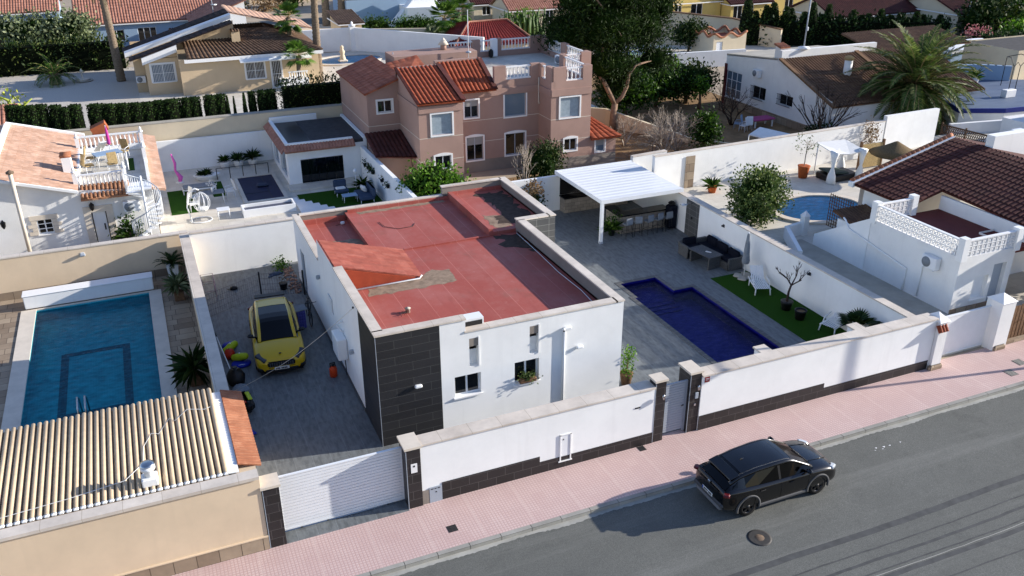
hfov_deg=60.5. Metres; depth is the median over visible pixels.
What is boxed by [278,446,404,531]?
garage gate
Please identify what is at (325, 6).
tall palm
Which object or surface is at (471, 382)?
window
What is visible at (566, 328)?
security camera
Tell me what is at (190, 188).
garden chair
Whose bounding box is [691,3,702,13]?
window
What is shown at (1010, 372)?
drain grate
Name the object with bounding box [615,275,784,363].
swimming pool
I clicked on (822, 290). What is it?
side wall
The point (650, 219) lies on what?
bar stool
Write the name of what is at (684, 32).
round topped tree
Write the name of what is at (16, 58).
tall hedge
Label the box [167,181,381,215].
yard lawn
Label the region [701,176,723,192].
potted plant
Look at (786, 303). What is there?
potted tree
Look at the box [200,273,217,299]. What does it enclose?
clothes rack
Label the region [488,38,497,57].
white heater
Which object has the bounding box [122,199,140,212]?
air conditioner
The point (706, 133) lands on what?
round tree
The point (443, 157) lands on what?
window
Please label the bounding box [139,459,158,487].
flue
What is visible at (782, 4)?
yellow far house
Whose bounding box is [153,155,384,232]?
yard paving
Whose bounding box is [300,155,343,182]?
glass doors
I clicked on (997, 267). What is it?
door
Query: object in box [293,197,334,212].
stone steps
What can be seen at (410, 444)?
gate pillar
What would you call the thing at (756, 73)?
air conditioner
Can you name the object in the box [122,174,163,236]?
spiral staircase
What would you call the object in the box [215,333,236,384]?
long pole
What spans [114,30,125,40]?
window
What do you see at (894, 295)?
side passage
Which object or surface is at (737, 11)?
window
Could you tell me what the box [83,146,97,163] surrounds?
garden chair
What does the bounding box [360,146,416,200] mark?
slanting wall
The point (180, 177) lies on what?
closed parasol
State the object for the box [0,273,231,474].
pool deck
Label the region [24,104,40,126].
cypress
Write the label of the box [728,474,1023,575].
road seam
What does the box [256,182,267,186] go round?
pool cushion
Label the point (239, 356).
pool float
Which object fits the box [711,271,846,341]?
artificial turf
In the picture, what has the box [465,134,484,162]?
window
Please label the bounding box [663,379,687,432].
pedestrian gate
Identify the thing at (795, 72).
white bungalow
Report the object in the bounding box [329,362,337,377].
gas bottle
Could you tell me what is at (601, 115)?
cream garden wall
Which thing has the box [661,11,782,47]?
wavy wall
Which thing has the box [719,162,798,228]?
oleander
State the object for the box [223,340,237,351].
pool float
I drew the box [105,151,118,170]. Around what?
garden chair
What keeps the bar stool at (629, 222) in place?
on the house terrace at (312, 413)
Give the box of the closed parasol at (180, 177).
[170,154,183,183]
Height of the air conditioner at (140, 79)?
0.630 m
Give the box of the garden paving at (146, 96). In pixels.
[139,51,598,116]
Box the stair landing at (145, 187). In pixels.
[123,166,151,190]
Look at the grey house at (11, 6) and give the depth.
105.40 m
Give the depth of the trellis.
45.55 m
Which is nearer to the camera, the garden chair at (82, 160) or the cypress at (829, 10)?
the garden chair at (82, 160)
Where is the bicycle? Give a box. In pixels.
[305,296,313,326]
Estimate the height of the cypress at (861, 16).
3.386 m
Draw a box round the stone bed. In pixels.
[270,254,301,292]
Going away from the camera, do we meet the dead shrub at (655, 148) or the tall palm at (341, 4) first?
the dead shrub at (655, 148)
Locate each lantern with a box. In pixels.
[0,220,5,228]
[89,202,93,210]
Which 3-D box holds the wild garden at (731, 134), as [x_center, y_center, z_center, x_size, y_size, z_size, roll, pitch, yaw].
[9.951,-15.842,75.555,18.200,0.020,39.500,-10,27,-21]
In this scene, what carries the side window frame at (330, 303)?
in the white house at (481, 287)
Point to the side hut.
(2, 117)
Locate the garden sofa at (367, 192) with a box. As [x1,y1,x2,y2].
[354,181,375,203]
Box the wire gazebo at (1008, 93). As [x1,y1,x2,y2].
[1000,54,1023,97]
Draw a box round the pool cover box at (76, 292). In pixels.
[21,272,153,309]
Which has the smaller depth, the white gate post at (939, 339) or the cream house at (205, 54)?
the white gate post at (939, 339)
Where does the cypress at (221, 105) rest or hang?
on the garden paving at (146, 96)
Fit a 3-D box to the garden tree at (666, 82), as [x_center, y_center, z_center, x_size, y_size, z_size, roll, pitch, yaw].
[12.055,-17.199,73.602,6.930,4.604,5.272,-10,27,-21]
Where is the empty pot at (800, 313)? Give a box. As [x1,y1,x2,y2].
[795,307,806,320]
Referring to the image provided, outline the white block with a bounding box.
[961,35,1023,79]
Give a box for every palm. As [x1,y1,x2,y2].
[21,52,80,87]
[92,0,125,81]
[271,0,302,35]
[283,39,316,77]
[301,0,323,81]
[321,0,330,25]
[337,0,344,9]
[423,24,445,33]
[426,0,461,32]
[445,0,475,22]
[836,308,881,326]
[840,20,993,135]
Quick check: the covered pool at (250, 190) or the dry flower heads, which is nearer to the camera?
the dry flower heads
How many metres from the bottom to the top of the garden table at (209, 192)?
0.741 m
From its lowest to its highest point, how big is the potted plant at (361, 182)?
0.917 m
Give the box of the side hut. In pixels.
[0,103,16,124]
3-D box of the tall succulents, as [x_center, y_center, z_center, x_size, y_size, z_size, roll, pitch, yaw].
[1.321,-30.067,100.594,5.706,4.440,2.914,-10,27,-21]
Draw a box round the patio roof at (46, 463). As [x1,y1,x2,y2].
[0,388,228,529]
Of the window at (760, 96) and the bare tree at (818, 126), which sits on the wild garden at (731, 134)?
the bare tree at (818, 126)
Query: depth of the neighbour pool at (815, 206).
49.05 m
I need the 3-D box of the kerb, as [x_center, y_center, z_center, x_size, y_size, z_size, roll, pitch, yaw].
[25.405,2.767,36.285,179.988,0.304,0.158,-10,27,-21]
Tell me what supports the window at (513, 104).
in the pink house at (477, 110)
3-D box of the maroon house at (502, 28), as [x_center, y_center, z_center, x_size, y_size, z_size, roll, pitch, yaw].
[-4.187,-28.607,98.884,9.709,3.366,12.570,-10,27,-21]
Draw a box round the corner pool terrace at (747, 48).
[629,45,774,52]
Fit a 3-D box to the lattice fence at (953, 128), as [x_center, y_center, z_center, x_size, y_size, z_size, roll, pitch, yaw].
[31.676,-10.316,61.541,0.129,1.800,3.836,-14,29,-27]
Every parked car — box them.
[247,291,305,374]
[694,436,835,515]
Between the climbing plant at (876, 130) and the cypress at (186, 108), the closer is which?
the climbing plant at (876, 130)
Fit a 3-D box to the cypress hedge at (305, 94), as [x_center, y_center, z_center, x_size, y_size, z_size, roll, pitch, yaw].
[-13.891,-12.638,62.678,5.733,6.012,2.262,-10,27,-21]
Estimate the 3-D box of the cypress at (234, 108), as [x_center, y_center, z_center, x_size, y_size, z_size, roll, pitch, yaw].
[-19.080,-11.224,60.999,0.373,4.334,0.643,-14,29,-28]
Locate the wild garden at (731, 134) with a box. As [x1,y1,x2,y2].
[591,73,799,161]
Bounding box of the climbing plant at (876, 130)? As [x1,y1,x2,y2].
[860,117,882,143]
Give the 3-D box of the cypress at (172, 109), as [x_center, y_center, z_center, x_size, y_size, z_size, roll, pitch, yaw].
[-22.736,-10.632,59.550,1.396,4.499,0.653,-15,29,-29]
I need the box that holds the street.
[250,18,322,23]
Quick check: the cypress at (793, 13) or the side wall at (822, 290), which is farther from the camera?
the cypress at (793, 13)
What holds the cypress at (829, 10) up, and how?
on the ground at (307, 14)
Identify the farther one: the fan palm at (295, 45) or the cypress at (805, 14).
the cypress at (805, 14)
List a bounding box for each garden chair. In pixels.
[80,153,96,173]
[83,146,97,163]
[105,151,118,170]
[115,139,129,159]
[187,192,198,211]
[188,186,201,202]
[225,179,236,196]
[733,115,742,129]
[738,116,748,131]
[745,116,752,130]
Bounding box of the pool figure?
[338,45,347,61]
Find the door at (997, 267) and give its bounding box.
[985,263,1002,300]
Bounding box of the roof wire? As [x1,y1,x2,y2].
[1,402,219,517]
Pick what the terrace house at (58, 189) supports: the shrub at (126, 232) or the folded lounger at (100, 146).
the folded lounger at (100, 146)
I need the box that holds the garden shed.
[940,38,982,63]
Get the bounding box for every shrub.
[108,207,148,239]
[245,0,282,11]
[522,186,547,206]
[609,114,643,146]
[637,105,702,152]
[640,119,679,151]
[645,109,697,151]
[708,80,759,124]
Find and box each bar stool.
[621,218,632,236]
[632,216,642,236]
[642,214,653,235]
[651,212,663,230]
[661,211,672,231]
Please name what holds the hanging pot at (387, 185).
hanging from the slanting wall at (389, 176)
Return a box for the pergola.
[555,160,683,243]
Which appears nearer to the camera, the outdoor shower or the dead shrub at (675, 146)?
the outdoor shower
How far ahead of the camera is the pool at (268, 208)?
51.36 m
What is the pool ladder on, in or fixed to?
attached to the swimming pool at (104, 353)
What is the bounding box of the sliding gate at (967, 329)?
[942,305,991,354]
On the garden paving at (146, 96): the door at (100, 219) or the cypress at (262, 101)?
the cypress at (262, 101)
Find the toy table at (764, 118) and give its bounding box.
[753,115,775,127]
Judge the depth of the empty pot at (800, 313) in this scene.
38.72 m
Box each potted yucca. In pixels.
[160,269,189,301]
[165,340,225,392]
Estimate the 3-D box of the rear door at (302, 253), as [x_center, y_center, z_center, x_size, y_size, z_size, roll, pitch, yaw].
[-9.605,-0.744,41.089,0.120,2.130,0.940,-10,27,-21]
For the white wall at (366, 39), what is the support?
on the garden paving at (146, 96)
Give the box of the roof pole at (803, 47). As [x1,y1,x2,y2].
[798,0,810,49]
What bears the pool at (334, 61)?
on the garden paving at (146, 96)
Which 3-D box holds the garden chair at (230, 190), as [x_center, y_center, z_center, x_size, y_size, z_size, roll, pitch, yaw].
[-17.205,-6.077,53.662,0.618,1.136,0.595,-14,29,-27]
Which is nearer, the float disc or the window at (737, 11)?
the float disc
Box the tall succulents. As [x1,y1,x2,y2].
[499,5,545,34]
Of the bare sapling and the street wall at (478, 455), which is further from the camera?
the bare sapling
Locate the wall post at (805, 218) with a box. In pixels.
[800,211,809,235]
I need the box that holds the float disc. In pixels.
[231,359,250,367]
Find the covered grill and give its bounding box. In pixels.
[664,200,677,229]
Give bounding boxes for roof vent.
[401,307,410,316]
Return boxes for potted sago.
[153,250,184,274]
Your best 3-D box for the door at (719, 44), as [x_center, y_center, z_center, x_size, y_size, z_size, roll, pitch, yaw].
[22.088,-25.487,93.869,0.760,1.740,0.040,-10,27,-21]
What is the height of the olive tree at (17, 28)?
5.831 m
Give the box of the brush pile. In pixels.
[615,115,693,158]
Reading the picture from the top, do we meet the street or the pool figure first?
the street
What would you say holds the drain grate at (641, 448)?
on the pavement
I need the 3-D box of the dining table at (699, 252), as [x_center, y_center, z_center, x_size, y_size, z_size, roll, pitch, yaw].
[9.755,-1.528,44.328,0.900,0.700,1.600,-15,29,-28]
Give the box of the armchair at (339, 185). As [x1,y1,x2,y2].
[333,179,348,196]
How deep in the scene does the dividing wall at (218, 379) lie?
34.71 m
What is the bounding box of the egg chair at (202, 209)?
[187,188,212,223]
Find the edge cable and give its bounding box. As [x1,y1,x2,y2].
[517,233,591,300]
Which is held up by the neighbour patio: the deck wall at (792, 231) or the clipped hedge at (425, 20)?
the deck wall at (792, 231)
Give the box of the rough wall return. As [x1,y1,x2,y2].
[630,149,666,171]
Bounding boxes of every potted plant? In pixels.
[217,155,229,168]
[228,151,245,167]
[242,148,263,165]
[278,273,290,289]
[353,175,372,187]
[596,209,623,235]
[620,344,637,385]
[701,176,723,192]
[792,132,820,178]
[968,67,985,82]
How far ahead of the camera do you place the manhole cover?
26.33 m
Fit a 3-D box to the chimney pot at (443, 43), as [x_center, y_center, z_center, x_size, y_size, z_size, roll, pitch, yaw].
[-4.827,-17.161,61.635,0.760,0.820,0.723,-10,27,-21]
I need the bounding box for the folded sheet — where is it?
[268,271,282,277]
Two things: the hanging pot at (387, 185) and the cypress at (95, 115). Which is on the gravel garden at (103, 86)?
the cypress at (95, 115)
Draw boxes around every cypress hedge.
[275,67,341,108]
[739,8,954,45]
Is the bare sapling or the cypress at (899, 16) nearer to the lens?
the bare sapling
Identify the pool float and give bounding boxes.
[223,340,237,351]
[231,352,248,360]
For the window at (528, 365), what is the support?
in the white house at (481, 287)
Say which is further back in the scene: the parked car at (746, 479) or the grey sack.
the grey sack
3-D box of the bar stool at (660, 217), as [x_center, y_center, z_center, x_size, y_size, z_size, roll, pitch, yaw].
[8.038,-3.646,48.330,0.466,1.133,0.482,-17,30,-31]
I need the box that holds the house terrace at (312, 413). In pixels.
[201,200,805,533]
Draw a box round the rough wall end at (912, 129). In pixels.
[883,108,939,147]
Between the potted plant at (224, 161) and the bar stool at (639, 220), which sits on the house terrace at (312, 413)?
the bar stool at (639, 220)
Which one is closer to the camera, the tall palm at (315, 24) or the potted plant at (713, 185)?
the potted plant at (713, 185)
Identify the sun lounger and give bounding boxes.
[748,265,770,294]
[818,311,841,334]
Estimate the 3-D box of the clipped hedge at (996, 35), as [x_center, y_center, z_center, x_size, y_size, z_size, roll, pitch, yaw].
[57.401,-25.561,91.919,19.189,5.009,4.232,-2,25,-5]
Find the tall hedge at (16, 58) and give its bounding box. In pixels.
[0,29,129,76]
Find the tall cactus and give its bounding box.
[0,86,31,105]
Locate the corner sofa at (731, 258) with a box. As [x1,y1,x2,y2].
[678,235,742,270]
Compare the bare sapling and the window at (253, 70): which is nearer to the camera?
the bare sapling
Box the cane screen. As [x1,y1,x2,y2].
[856,138,885,169]
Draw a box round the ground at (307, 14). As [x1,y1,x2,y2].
[23,0,983,430]
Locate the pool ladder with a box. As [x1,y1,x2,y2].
[76,395,90,414]
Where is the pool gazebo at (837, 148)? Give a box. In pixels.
[813,140,868,184]
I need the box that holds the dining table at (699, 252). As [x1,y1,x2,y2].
[688,245,722,269]
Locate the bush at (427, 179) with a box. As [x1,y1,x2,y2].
[395,153,475,196]
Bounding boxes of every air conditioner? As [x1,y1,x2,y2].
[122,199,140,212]
[136,76,145,83]
[555,55,558,63]
[752,69,761,77]
[920,253,940,271]
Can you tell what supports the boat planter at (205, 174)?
on the yard paving at (173, 223)
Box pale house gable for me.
[186,0,246,24]
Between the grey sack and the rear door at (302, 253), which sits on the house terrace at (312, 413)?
the grey sack
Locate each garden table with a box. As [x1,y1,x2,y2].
[91,148,123,168]
[201,188,224,205]
[216,206,230,219]
[341,192,357,202]
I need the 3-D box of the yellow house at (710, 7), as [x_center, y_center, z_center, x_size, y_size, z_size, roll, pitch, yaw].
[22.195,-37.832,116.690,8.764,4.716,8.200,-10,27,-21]
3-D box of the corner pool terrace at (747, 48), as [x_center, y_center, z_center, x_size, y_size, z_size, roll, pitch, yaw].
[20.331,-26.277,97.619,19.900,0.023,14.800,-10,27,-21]
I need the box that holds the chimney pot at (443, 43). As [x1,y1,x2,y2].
[438,38,447,49]
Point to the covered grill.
(671, 206)
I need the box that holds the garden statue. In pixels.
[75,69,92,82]
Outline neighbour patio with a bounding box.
[684,132,1023,356]
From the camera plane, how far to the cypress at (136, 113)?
57.89 m
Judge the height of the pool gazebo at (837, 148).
2.030 m
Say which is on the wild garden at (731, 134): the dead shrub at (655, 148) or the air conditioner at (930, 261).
the dead shrub at (655, 148)
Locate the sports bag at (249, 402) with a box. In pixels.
[241,391,254,412]
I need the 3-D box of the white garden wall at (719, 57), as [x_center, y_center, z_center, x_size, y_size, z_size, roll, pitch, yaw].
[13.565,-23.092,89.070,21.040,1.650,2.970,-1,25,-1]
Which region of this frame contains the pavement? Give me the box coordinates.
[172,340,1023,575]
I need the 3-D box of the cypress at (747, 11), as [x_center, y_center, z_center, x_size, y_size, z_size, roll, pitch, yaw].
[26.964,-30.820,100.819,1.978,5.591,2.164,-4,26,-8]
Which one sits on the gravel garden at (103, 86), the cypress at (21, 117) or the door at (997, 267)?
the cypress at (21, 117)
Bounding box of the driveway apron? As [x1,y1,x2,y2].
[286,503,409,542]
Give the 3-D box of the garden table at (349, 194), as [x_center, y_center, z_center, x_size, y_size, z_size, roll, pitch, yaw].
[-9.812,-5.464,53.112,0.900,0.402,0.600,-10,27,-21]
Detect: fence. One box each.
[204,270,305,316]
[216,162,268,179]
[940,122,986,142]
[1006,304,1023,344]
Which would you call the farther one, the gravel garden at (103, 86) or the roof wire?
the gravel garden at (103, 86)
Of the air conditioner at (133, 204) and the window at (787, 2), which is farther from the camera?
the window at (787, 2)
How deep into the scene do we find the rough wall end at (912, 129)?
58.84 m
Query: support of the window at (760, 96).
in the white bungalow
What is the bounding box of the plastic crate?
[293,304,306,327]
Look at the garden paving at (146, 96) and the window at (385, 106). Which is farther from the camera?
the garden paving at (146, 96)
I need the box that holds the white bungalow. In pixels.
[722,25,985,131]
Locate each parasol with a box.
[104,125,110,149]
[733,232,750,280]
[869,141,911,159]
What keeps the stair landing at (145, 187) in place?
on the terrace house at (58, 189)
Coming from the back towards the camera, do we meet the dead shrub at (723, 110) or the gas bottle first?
the dead shrub at (723, 110)
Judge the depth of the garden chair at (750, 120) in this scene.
67.08 m
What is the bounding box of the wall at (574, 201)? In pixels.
[559,178,627,212]
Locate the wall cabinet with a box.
[331,329,347,374]
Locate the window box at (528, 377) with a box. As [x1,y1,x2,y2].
[517,370,542,384]
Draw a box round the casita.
[263,113,366,192]
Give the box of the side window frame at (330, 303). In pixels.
[327,293,333,312]
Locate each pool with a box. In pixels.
[1,289,177,431]
[233,172,288,203]
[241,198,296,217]
[322,53,383,65]
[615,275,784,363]
[768,193,857,224]
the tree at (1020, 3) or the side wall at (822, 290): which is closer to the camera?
the side wall at (822, 290)
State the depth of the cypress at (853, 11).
99.58 m
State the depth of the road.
26.89 m
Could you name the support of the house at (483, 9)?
on the ground at (307, 14)
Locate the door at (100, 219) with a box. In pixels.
[82,204,117,242]
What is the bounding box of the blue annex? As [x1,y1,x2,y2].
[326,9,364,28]
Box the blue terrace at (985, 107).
[937,64,1023,133]
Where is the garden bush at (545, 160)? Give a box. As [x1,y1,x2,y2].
[513,134,568,179]
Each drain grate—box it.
[446,524,457,532]
[637,446,646,450]
[1003,369,1017,375]
[1012,359,1023,364]
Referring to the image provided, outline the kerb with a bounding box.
[356,381,1023,575]
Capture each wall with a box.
[0,230,187,300]
[0,469,269,575]
[65,103,342,140]
[156,130,273,171]
[179,233,228,392]
[188,217,297,275]
[212,390,260,473]
[302,27,483,52]
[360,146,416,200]
[416,380,655,504]
[511,175,576,210]
[559,178,627,212]
[591,107,728,146]
[631,191,915,330]
[638,49,745,67]
[652,27,720,45]
[652,120,885,187]
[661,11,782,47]
[696,313,938,430]
[783,221,802,253]
[812,219,870,269]
[947,119,1001,133]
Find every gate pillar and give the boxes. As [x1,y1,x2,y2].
[259,472,286,547]
[397,432,422,508]
[648,372,668,442]
[678,360,704,432]
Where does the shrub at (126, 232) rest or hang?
on the ground at (307, 14)
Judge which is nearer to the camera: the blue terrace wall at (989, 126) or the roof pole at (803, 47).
the blue terrace wall at (989, 126)
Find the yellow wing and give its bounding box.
[720,0,774,18]
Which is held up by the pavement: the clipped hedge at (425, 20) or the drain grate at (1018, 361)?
the drain grate at (1018, 361)
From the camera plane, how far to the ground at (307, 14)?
85.54 m
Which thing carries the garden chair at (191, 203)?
on the yard lawn at (178, 201)
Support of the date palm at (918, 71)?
on the ground at (307, 14)
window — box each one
[28,213,63,235]
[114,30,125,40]
[137,27,156,40]
[149,62,177,83]
[244,61,266,79]
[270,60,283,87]
[282,152,286,170]
[375,98,393,114]
[430,111,453,137]
[434,153,452,169]
[454,372,482,399]
[463,98,479,119]
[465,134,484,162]
[482,6,490,15]
[503,93,526,118]
[504,130,525,156]
[513,358,540,386]
[559,95,580,119]
[563,136,577,152]
[594,139,605,152]
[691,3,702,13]
[725,70,741,99]
[733,5,742,18]
[749,85,765,101]
[775,93,792,108]
[784,0,792,6]
[968,275,985,301]
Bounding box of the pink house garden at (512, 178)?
[507,173,554,180]
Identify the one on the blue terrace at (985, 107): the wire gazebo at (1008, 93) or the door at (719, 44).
the wire gazebo at (1008, 93)
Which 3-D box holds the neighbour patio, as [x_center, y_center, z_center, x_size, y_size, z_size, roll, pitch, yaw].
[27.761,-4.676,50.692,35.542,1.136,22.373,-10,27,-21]
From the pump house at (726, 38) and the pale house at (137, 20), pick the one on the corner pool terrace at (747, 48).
the pump house at (726, 38)
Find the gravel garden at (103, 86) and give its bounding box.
[0,67,140,127]
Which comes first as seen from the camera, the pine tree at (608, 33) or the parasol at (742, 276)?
the parasol at (742, 276)
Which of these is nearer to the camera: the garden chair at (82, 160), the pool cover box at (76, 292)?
the pool cover box at (76, 292)
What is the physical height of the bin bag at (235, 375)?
0.680 m
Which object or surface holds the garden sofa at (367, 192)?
on the yard lawn at (178, 201)
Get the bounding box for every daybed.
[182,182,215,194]
[815,167,854,181]
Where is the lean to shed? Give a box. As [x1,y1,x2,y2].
[833,204,871,227]
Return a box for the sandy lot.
[272,24,330,30]
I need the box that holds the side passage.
[782,239,947,315]
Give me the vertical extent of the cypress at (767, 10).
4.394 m
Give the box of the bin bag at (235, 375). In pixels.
[226,366,244,386]
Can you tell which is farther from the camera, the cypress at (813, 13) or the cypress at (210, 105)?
the cypress at (813, 13)
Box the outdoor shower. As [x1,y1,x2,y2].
[680,199,699,237]
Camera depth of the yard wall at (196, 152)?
59.16 m
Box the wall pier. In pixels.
[348,21,355,50]
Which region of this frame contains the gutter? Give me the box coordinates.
[382,386,1023,575]
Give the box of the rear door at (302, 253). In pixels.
[302,253,307,288]
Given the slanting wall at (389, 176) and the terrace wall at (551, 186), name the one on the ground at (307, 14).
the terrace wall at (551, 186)
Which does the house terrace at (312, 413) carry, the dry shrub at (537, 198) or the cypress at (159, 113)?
the dry shrub at (537, 198)
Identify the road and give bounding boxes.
[399,389,1023,575]
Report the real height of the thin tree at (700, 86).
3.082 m
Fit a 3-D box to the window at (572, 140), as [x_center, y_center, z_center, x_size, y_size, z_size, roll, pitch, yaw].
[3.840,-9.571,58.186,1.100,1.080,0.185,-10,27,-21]
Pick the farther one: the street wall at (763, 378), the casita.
the casita
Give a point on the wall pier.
(351, 26)
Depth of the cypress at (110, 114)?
57.30 m
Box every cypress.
[3,104,17,122]
[14,105,28,124]
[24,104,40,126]
[32,103,51,127]
[47,104,62,129]
[58,106,72,129]
[67,103,85,128]
[85,102,104,125]
[101,102,118,125]
[114,102,131,124]
[129,101,144,122]
[141,101,155,121]
[150,99,165,120]
[161,97,182,119]
[181,97,192,117]
[188,96,202,116]
[202,94,217,115]
[215,93,227,114]
[226,95,230,113]
[232,96,236,113]
[242,92,247,112]
[246,90,257,111]
[256,89,268,110]
[265,88,277,109]
[738,0,753,44]
[751,10,760,44]
[760,5,769,20]
[770,2,779,20]
[781,6,790,44]
[790,8,795,19]
[800,11,807,44]
[805,2,817,45]
[824,4,833,21]
[847,9,857,43]
[857,14,863,21]
[864,13,872,21]
[874,8,885,21]
[885,14,894,28]
[895,12,905,22]
[911,11,920,21]
[921,14,926,21]
[935,14,943,22]
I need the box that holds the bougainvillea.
[962,23,992,38]
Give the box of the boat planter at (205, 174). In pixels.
[193,167,219,180]
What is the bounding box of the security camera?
[563,326,571,331]
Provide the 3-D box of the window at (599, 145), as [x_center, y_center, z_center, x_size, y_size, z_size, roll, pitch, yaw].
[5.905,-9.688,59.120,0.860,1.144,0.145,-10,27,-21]
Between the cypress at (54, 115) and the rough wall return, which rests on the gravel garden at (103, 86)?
the cypress at (54, 115)
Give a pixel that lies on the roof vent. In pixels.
(407, 309)
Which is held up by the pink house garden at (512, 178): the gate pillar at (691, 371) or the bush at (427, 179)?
the bush at (427, 179)
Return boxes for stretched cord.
[235,306,353,390]
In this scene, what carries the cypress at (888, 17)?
on the ground at (307, 14)
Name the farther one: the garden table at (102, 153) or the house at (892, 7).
the house at (892, 7)
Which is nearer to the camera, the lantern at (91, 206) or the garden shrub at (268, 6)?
the lantern at (91, 206)
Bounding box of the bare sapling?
[511,140,534,179]
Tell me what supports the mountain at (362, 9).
on the ground at (307, 14)
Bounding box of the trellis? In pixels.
[826,193,853,227]
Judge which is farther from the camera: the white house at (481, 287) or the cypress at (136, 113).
the cypress at (136, 113)
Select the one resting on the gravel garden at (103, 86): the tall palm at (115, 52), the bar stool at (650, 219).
the tall palm at (115, 52)
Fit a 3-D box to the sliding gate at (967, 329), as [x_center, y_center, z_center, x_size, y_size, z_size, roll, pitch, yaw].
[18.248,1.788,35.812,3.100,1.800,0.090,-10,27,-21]
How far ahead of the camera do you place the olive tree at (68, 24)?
90.04 m
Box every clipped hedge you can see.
[358,12,397,27]
[389,14,426,27]
[402,13,435,27]
[977,25,1023,38]
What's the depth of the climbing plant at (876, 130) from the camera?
56.61 m
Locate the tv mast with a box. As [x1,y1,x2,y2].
[466,10,470,57]
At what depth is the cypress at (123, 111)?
57.59 m
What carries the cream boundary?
on the ground at (307, 14)
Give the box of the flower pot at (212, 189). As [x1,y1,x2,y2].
[205,177,216,191]
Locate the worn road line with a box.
[877,522,1023,575]
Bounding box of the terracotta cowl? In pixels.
[90,120,108,134]
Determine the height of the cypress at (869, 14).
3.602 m
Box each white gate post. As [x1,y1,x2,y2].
[927,311,950,370]
[981,293,1017,350]
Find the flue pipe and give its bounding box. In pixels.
[5,170,31,251]
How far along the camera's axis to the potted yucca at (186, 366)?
33.61 m
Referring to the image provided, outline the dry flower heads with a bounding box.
[522,172,547,198]
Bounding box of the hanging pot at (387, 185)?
[382,181,389,188]
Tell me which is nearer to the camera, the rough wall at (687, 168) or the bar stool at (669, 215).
the bar stool at (669, 215)
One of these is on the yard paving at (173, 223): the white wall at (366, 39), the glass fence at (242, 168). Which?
the glass fence at (242, 168)
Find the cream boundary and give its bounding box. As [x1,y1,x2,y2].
[370,28,425,31]
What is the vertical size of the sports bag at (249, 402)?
0.485 m
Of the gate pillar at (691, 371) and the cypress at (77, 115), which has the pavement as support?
the gate pillar at (691, 371)
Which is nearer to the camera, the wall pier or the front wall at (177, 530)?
the front wall at (177, 530)
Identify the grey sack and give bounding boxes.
[232,383,250,392]
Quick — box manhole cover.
[747,529,771,545]
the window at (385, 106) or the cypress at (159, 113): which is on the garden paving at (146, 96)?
the cypress at (159, 113)
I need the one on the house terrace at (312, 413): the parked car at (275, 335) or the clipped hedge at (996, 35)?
the parked car at (275, 335)
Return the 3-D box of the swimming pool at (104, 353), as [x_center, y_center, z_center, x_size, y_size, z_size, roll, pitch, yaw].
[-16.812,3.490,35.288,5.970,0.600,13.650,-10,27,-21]
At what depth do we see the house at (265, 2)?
135.60 m
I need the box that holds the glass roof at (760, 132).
[748,127,788,139]
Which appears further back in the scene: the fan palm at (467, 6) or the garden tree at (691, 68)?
the fan palm at (467, 6)
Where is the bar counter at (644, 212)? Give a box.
[604,204,665,233]
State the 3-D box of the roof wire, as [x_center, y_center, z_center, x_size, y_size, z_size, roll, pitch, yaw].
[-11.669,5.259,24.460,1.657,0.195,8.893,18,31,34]
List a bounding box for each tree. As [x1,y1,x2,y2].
[0,8,64,46]
[32,2,103,43]
[269,0,303,5]
[530,0,683,129]
[591,68,662,115]
[626,48,645,72]
[633,59,697,108]
[659,52,725,107]
[665,13,713,51]
[667,53,685,67]
[683,104,727,147]
[687,71,712,109]
[775,262,808,310]
[787,78,863,131]
[953,0,1023,38]
[962,0,1023,37]
[997,17,1023,34]
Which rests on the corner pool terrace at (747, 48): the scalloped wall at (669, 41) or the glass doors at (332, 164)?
the scalloped wall at (669, 41)
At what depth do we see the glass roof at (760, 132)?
60.26 m
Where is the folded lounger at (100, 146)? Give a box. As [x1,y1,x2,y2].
[94,141,106,158]
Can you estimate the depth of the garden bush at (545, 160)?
54.32 m
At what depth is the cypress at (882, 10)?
99.56 m
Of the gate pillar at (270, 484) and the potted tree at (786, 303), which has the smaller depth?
the gate pillar at (270, 484)
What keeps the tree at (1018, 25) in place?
on the ground at (307, 14)
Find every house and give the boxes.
[0,0,62,21]
[0,122,165,255]
[71,0,210,46]
[122,5,322,95]
[248,0,309,3]
[291,177,624,445]
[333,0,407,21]
[336,35,620,181]
[390,0,460,26]
[445,18,528,49]
[462,0,491,19]
[489,0,560,26]
[673,0,723,15]
[691,25,747,51]
[771,0,801,17]
[789,0,920,20]
[843,129,1023,314]
[906,0,977,37]
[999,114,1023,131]
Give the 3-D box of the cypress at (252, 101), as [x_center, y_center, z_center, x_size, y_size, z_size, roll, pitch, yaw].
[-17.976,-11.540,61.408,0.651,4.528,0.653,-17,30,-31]
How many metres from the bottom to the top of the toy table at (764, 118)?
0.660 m
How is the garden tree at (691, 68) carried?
on the wild garden at (731, 134)
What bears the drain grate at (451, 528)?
on the pavement
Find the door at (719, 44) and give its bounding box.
[716,42,721,49]
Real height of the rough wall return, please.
2.660 m
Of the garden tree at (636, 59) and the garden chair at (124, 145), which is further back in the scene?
the garden tree at (636, 59)
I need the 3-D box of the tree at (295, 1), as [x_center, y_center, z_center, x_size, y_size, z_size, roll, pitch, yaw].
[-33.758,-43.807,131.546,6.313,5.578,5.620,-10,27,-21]
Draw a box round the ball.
[224,348,234,359]
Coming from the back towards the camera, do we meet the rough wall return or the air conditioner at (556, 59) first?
the air conditioner at (556, 59)

